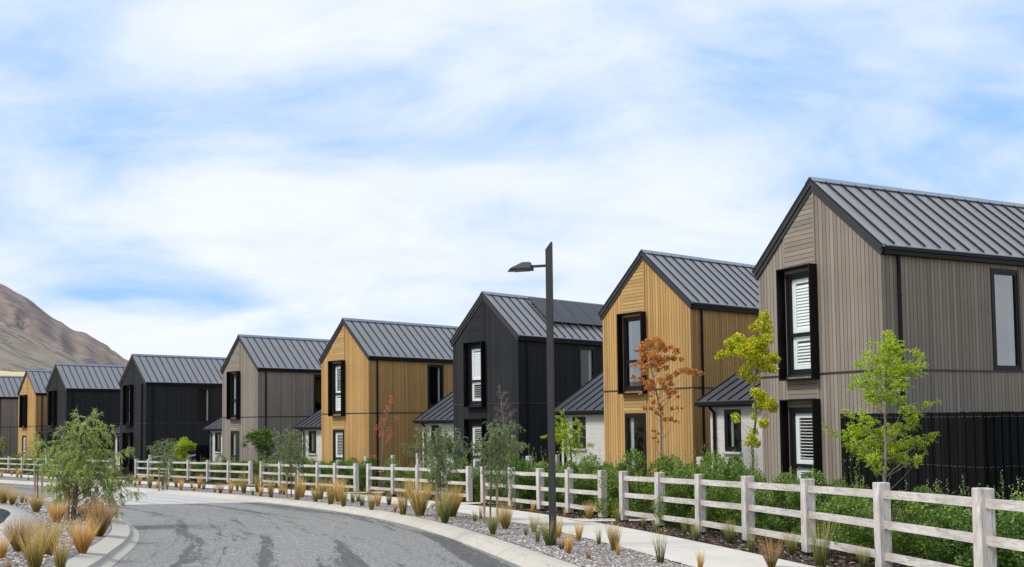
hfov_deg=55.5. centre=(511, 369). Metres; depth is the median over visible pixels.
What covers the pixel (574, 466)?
shrub
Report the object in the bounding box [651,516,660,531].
grass tussock
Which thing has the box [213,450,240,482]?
shrub
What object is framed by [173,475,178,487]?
grass tussock
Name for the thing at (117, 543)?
island kerb
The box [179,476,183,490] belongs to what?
grass tussock
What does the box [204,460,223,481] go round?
shrub
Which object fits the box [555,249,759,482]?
house
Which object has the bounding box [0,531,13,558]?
grass tussock
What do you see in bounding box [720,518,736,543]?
grass tussock
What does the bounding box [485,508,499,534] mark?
grass tussock
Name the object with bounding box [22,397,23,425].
window
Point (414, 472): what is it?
shrub
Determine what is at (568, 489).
timber rail fence
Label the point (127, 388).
window
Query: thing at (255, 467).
shrub
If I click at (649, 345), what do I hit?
young tree
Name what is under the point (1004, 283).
window
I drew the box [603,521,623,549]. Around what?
grass tussock
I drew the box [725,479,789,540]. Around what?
shrub
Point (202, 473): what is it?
shrub
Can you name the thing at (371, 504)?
grass tussock
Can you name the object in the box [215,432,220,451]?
window
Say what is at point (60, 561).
grass tussock
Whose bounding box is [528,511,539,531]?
grass tussock
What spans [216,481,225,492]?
grass tussock
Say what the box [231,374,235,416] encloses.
window
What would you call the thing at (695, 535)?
grass tussock
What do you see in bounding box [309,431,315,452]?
window
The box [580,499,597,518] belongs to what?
grass tussock
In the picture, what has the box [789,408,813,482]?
window
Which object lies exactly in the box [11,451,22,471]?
shrub
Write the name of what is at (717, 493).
shrub
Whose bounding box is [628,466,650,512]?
shrub
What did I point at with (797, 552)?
bark mulch
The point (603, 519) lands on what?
garden path
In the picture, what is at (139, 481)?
grass tussock
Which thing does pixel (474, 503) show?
garden path
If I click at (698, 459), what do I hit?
timber post
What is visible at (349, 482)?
shrub
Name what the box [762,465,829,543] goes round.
shrub
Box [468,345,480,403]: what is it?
window
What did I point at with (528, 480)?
shrub
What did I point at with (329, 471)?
shrub
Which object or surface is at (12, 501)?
grass tussock
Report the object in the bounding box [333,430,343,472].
window
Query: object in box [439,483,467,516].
grass tussock
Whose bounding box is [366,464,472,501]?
timber rail fence
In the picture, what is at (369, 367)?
house
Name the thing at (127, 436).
window
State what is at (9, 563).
grass tussock
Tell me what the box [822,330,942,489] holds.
young tree
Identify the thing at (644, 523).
grass tussock
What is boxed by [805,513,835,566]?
grass tussock
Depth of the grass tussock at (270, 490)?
34.30 m
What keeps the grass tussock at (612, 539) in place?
on the gravel verge
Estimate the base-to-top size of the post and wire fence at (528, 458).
1.171 m
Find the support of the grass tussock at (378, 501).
on the gravel verge
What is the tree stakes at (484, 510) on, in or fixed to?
on the gravel verge
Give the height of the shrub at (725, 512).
2.175 m
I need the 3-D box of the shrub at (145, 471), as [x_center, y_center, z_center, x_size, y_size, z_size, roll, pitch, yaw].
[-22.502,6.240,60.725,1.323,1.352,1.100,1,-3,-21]
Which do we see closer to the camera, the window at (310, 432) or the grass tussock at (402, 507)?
the grass tussock at (402, 507)
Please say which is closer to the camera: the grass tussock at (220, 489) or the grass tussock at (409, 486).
the grass tussock at (409, 486)
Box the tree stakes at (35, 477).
[34,472,42,498]
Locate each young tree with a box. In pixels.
[0,436,9,460]
[22,430,56,497]
[37,407,146,520]
[40,433,62,461]
[146,437,178,489]
[171,436,196,460]
[240,425,278,462]
[258,427,309,496]
[373,396,398,486]
[400,423,467,519]
[453,420,527,521]
[493,385,518,458]
[541,411,594,461]
[629,336,704,456]
[714,310,780,475]
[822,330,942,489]
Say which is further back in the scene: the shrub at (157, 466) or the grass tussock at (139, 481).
the shrub at (157, 466)
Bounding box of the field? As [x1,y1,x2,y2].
[0,371,24,375]
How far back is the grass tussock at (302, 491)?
34.00 m
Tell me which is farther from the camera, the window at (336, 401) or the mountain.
the mountain
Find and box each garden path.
[460,502,516,503]
[572,517,654,520]
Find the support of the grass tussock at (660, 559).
on the gravel verge
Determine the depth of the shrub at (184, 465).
56.55 m
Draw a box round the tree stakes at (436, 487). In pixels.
[435,480,447,520]
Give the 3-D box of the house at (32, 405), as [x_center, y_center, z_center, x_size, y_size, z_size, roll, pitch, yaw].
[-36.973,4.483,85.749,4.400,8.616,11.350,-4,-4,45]
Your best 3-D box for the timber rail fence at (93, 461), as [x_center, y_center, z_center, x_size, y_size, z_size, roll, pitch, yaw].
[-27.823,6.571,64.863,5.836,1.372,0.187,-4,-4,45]
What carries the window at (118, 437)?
in the house at (177, 397)
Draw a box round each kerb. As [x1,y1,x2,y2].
[0,479,579,566]
[11,495,138,566]
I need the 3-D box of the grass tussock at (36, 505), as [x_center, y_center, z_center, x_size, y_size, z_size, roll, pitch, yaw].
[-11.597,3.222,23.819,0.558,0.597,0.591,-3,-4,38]
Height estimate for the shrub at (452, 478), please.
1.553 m
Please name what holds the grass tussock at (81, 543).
on the island gravel
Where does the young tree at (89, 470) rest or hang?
on the island gravel
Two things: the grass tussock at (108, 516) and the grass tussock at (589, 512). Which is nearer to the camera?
the grass tussock at (108, 516)
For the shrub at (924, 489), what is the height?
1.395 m
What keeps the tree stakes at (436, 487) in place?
on the gravel verge
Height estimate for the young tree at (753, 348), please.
4.587 m
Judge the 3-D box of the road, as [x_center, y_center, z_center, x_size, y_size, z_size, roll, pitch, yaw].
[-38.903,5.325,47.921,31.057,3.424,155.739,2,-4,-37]
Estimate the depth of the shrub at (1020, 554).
10.51 m
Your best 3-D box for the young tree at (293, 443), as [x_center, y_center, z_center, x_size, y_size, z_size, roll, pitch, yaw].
[-7.972,3.280,34.415,1.708,2.626,1.468,-3,-4,38]
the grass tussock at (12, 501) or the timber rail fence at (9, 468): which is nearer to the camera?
the grass tussock at (12, 501)
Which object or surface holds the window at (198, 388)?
in the house at (177, 397)
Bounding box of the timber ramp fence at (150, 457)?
[149,454,174,464]
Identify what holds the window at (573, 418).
in the house at (697, 311)
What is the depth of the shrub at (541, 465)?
29.02 m
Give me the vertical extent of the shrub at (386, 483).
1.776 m
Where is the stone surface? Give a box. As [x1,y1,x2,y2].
[0,508,9,522]
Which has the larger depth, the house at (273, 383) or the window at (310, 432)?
the house at (273, 383)
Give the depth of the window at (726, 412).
27.90 m
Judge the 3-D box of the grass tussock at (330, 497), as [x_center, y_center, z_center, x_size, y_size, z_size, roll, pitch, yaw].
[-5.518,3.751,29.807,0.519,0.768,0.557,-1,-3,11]
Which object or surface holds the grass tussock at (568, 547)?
on the gravel verge
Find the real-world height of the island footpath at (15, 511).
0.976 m
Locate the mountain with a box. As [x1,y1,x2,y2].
[0,284,128,365]
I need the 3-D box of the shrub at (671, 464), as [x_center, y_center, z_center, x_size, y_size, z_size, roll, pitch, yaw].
[4.370,2.753,23.203,1.338,2.015,1.594,-3,-4,37]
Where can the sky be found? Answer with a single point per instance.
(178, 177)
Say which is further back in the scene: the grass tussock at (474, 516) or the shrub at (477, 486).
the shrub at (477, 486)
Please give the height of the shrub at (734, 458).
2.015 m
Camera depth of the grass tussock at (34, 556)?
12.08 m
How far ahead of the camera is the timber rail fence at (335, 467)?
42.96 m
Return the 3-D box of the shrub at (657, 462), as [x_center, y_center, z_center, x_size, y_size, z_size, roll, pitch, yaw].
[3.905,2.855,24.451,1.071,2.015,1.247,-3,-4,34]
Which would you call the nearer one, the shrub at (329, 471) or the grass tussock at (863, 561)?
the grass tussock at (863, 561)
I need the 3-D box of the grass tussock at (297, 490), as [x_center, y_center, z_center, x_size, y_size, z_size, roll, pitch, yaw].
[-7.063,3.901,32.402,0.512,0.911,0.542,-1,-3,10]
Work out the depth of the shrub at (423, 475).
36.26 m
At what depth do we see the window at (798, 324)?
24.04 m
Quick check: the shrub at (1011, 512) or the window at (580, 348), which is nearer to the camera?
the shrub at (1011, 512)
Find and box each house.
[0,376,23,462]
[17,370,52,467]
[39,363,125,463]
[108,354,225,473]
[203,334,329,477]
[294,318,458,476]
[412,291,603,480]
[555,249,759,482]
[694,177,1023,502]
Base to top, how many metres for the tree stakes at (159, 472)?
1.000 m
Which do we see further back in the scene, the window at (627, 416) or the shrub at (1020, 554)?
the window at (627, 416)
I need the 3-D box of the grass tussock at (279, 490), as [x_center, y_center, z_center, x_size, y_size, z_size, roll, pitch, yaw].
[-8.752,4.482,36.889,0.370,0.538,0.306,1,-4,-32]
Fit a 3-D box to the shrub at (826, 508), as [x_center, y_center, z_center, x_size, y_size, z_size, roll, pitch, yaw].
[5.470,2.515,16.350,1.372,1.236,1.142,2,-4,-44]
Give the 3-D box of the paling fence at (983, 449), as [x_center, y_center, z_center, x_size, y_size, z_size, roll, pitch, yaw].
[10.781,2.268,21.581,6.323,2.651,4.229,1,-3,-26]
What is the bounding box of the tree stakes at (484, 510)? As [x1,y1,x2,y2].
[483,477,498,524]
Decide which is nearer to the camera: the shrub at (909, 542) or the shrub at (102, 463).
the shrub at (909, 542)
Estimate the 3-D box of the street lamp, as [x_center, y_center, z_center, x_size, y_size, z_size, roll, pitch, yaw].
[0.328,0.439,16.493,0.784,5.188,0.209,-2,-3,16]
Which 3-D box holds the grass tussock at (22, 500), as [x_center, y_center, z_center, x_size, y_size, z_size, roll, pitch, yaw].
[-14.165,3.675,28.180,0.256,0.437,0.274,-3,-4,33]
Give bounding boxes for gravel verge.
[0,477,686,566]
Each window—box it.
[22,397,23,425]
[22,436,26,455]
[51,392,52,423]
[117,436,119,451]
[126,387,129,422]
[126,435,128,465]
[197,387,210,422]
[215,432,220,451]
[230,431,238,461]
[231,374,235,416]
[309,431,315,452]
[314,375,321,412]
[333,363,340,413]
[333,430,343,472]
[427,364,443,408]
[431,425,440,449]
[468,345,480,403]
[469,423,481,471]
[572,417,585,448]
[579,347,594,387]
[623,316,640,389]
[625,414,646,475]
[724,409,741,451]
[785,271,810,374]
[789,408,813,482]
[990,268,1022,370]
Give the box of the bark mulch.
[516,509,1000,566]
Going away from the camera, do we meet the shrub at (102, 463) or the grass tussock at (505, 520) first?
the grass tussock at (505, 520)
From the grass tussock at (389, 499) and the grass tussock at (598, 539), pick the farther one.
the grass tussock at (389, 499)
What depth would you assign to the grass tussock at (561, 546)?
15.57 m
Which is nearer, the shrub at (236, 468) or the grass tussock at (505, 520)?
the grass tussock at (505, 520)
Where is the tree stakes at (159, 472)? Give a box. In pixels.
[158,467,167,490]
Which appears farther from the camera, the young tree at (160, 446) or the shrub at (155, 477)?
the shrub at (155, 477)
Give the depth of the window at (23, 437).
82.40 m
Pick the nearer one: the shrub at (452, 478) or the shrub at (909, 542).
the shrub at (909, 542)
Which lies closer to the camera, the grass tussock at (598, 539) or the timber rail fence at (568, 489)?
the grass tussock at (598, 539)
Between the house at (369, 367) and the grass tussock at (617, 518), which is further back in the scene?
the house at (369, 367)
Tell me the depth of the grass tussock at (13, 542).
14.12 m
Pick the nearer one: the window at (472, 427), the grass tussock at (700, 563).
the grass tussock at (700, 563)
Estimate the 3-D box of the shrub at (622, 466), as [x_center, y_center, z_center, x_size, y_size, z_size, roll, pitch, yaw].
[2.721,2.882,24.913,1.133,2.149,1.643,2,-4,-40]
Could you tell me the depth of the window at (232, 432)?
56.37 m
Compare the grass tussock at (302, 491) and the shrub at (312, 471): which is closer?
the grass tussock at (302, 491)
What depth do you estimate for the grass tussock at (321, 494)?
32.82 m
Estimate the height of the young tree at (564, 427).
2.995 m
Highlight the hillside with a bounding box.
[0,320,85,371]
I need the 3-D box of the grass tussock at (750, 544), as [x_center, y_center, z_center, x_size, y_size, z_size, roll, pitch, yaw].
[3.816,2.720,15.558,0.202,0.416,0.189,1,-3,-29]
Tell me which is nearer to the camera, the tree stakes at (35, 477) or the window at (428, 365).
the tree stakes at (35, 477)
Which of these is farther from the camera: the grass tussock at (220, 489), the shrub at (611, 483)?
the grass tussock at (220, 489)
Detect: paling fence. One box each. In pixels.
[195,445,209,461]
[840,411,1023,512]
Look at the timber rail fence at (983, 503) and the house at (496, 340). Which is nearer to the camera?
the timber rail fence at (983, 503)
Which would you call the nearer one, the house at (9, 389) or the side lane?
the side lane
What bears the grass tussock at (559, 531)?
on the gravel verge
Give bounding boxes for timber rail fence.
[0,457,63,473]
[86,458,113,473]
[135,459,252,484]
[259,462,358,491]
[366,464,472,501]
[480,467,607,517]
[619,471,1023,566]
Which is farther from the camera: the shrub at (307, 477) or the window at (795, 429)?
the shrub at (307, 477)
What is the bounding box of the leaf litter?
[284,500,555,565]
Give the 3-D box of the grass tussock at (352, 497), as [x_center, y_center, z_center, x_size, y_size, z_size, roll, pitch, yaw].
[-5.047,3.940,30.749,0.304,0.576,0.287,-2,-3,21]
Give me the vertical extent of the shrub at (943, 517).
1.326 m
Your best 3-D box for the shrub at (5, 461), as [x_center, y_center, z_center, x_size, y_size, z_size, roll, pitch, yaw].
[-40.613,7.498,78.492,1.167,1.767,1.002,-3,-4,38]
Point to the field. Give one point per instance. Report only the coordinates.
(5, 373)
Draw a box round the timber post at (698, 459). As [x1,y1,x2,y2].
[696,457,702,464]
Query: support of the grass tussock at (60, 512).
on the island gravel
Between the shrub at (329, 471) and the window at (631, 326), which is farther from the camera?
the shrub at (329, 471)
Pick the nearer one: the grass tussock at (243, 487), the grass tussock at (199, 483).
the grass tussock at (243, 487)
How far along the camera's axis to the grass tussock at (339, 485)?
31.45 m
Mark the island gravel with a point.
(71, 554)
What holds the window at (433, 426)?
in the house at (496, 340)
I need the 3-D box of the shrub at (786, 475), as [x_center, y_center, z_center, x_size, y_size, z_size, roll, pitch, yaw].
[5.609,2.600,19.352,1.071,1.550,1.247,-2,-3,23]
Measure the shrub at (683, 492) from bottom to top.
1.998 m
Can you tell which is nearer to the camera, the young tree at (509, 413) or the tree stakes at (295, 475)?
the young tree at (509, 413)
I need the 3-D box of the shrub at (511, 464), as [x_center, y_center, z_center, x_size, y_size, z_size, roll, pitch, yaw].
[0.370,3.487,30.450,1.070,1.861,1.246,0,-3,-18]
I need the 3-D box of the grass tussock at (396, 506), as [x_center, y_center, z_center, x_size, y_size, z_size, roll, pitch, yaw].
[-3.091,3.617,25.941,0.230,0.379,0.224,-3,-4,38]
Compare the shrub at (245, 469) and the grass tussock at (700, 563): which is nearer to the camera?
the grass tussock at (700, 563)
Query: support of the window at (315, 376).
in the house at (273, 383)
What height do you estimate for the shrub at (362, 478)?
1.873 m
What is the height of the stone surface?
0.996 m
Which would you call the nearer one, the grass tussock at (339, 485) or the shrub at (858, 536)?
the shrub at (858, 536)
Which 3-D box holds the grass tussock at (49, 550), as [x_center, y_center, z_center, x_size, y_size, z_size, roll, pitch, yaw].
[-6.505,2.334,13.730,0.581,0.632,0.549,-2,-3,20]
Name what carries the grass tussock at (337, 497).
on the gravel verge
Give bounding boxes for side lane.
[44,489,255,505]
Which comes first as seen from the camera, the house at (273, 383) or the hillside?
the house at (273, 383)
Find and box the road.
[0,483,520,566]
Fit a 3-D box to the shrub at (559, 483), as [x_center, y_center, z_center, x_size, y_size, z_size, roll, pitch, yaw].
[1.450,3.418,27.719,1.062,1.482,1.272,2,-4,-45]
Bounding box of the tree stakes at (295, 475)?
[286,469,296,496]
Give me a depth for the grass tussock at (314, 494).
31.25 m
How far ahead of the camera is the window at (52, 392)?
76.88 m
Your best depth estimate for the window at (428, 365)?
50.01 m
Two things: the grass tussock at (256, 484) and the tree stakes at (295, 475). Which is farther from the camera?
the grass tussock at (256, 484)
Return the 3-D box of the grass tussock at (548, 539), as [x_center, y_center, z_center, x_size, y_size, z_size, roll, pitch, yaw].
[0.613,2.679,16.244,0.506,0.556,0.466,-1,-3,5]
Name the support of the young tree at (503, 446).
on the gravel verge
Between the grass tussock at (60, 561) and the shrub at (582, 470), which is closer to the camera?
the grass tussock at (60, 561)
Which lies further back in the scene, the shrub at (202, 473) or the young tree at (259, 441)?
the shrub at (202, 473)
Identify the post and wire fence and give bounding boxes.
[364,453,420,466]
[526,455,559,469]
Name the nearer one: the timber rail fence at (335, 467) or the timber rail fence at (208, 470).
the timber rail fence at (335, 467)
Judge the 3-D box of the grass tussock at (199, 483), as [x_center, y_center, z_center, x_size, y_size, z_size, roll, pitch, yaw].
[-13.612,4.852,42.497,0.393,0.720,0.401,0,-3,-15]
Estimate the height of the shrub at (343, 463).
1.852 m
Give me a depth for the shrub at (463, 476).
33.20 m
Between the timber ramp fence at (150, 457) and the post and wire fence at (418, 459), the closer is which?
the post and wire fence at (418, 459)
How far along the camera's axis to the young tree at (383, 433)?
42.88 m
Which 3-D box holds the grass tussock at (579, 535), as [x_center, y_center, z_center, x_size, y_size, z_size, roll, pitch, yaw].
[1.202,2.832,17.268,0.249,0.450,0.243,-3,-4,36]
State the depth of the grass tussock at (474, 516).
22.19 m
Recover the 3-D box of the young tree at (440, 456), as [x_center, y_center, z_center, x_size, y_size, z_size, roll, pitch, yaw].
[-1.714,2.431,22.823,1.531,2.324,1.376,-3,-4,41]
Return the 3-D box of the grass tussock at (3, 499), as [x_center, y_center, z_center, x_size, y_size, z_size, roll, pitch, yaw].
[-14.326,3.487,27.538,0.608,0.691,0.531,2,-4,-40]
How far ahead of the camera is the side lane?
34.65 m
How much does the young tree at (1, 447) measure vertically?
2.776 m
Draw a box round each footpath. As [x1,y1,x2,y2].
[0,473,814,566]
[0,504,40,549]
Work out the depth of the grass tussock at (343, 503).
28.71 m
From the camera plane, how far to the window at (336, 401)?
48.93 m
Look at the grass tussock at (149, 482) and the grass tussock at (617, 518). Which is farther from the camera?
the grass tussock at (149, 482)
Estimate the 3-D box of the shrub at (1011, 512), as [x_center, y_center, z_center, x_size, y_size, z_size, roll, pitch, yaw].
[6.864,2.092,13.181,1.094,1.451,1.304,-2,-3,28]
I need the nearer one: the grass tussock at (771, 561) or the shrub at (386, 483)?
the grass tussock at (771, 561)
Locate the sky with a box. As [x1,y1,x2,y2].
[0,0,1023,359]
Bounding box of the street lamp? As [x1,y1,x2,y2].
[508,242,556,545]
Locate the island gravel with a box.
[0,496,111,566]
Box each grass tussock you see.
[0,481,13,503]
[0,514,39,551]
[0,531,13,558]
[3,559,14,566]
[5,487,19,504]
[13,520,55,566]
[18,490,25,502]
[25,490,46,512]
[29,512,70,555]
[43,497,71,522]
[47,530,74,566]
[60,512,104,553]
[74,492,124,536]
[137,474,143,484]
[146,471,153,487]
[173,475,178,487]
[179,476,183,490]
[196,473,202,487]
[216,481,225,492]
[228,478,237,493]
[237,474,248,492]
[254,472,261,491]
[258,483,264,495]
[265,475,276,497]
[277,482,285,493]
[292,475,306,499]
[299,479,307,497]
[309,483,319,501]
[313,475,326,498]
[324,482,338,503]
[332,475,347,501]
[332,478,345,500]
[334,482,349,505]
[349,489,355,501]
[359,491,365,505]
[365,486,377,509]
[374,489,384,506]
[385,487,393,504]
[393,500,397,511]
[394,478,409,514]
[402,476,415,498]
[403,477,431,516]
[434,488,456,523]
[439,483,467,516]
[472,508,478,520]
[478,502,482,518]
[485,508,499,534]
[494,500,515,528]
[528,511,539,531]
[530,501,535,512]
[533,514,561,545]
[534,522,540,541]
[554,535,565,549]
[556,514,564,537]
[561,528,576,553]
[573,519,585,540]
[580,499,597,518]
[596,526,601,544]
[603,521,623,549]
[607,525,619,550]
[613,502,624,525]
[640,511,649,528]
[650,528,668,562]
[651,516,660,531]
[680,518,687,534]
[689,520,701,541]
[694,548,706,566]
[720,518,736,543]
[746,526,757,552]
[751,534,789,566]
[782,533,800,555]
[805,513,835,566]
[854,544,869,566]
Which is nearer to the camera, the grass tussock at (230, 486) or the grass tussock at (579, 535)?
the grass tussock at (579, 535)
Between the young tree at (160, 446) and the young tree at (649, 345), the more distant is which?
the young tree at (160, 446)
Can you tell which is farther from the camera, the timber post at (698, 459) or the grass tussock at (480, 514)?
the timber post at (698, 459)
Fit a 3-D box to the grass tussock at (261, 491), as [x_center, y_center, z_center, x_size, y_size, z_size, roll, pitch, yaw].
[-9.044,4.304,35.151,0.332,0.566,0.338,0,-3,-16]
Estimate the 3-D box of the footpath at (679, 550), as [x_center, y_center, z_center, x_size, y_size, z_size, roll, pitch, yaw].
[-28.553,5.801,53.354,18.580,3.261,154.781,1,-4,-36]
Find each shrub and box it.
[2,454,11,470]
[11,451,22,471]
[14,453,32,472]
[23,456,41,472]
[96,458,109,471]
[140,460,154,476]
[151,463,161,478]
[154,456,172,478]
[170,452,186,479]
[180,457,197,479]
[184,460,202,480]
[196,455,215,480]
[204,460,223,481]
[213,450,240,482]
[224,455,247,482]
[240,456,258,483]
[251,458,266,483]
[267,459,288,485]
[283,455,305,485]
[289,453,324,486]
[294,457,317,487]
[310,456,324,482]
[312,452,336,482]
[320,461,342,489]
[325,455,358,474]
[329,453,360,490]
[342,458,365,490]
[359,457,377,491]
[383,456,403,494]
[394,461,426,495]
[404,463,429,482]
[412,467,434,496]
[438,462,464,493]
[451,457,476,500]
[473,467,493,501]
[479,469,507,503]
[503,444,544,507]
[510,456,536,504]
[522,449,569,507]
[544,467,565,508]
[544,476,564,509]
[556,443,593,512]
[563,448,600,513]
[579,479,597,512]
[593,443,649,516]
[594,462,654,518]
[608,478,615,515]
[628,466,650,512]
[643,444,686,501]
[652,450,711,527]
[659,445,709,516]
[659,455,708,524]
[685,476,730,531]
[699,436,768,535]
[708,446,745,522]
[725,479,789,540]
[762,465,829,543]
[767,464,818,529]
[791,482,864,543]
[801,459,872,507]
[830,495,871,555]
[831,497,916,562]
[891,480,971,566]
[907,483,1014,566]
[909,474,964,521]
[954,485,1023,566]
[995,470,1023,538]
[1011,533,1023,566]
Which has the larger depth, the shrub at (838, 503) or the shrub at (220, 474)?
the shrub at (220, 474)
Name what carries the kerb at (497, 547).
on the road
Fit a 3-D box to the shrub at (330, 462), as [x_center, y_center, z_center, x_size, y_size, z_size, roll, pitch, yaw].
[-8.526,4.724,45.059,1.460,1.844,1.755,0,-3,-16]
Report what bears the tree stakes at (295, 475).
on the gravel verge
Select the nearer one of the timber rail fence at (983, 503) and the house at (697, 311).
the timber rail fence at (983, 503)
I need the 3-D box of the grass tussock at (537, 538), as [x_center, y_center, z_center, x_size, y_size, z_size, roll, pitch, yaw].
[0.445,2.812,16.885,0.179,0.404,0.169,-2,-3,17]
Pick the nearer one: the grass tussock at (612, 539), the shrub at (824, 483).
the grass tussock at (612, 539)
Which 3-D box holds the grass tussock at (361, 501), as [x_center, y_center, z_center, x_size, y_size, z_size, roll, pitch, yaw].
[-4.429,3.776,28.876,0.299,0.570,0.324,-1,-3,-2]
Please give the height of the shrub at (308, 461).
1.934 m

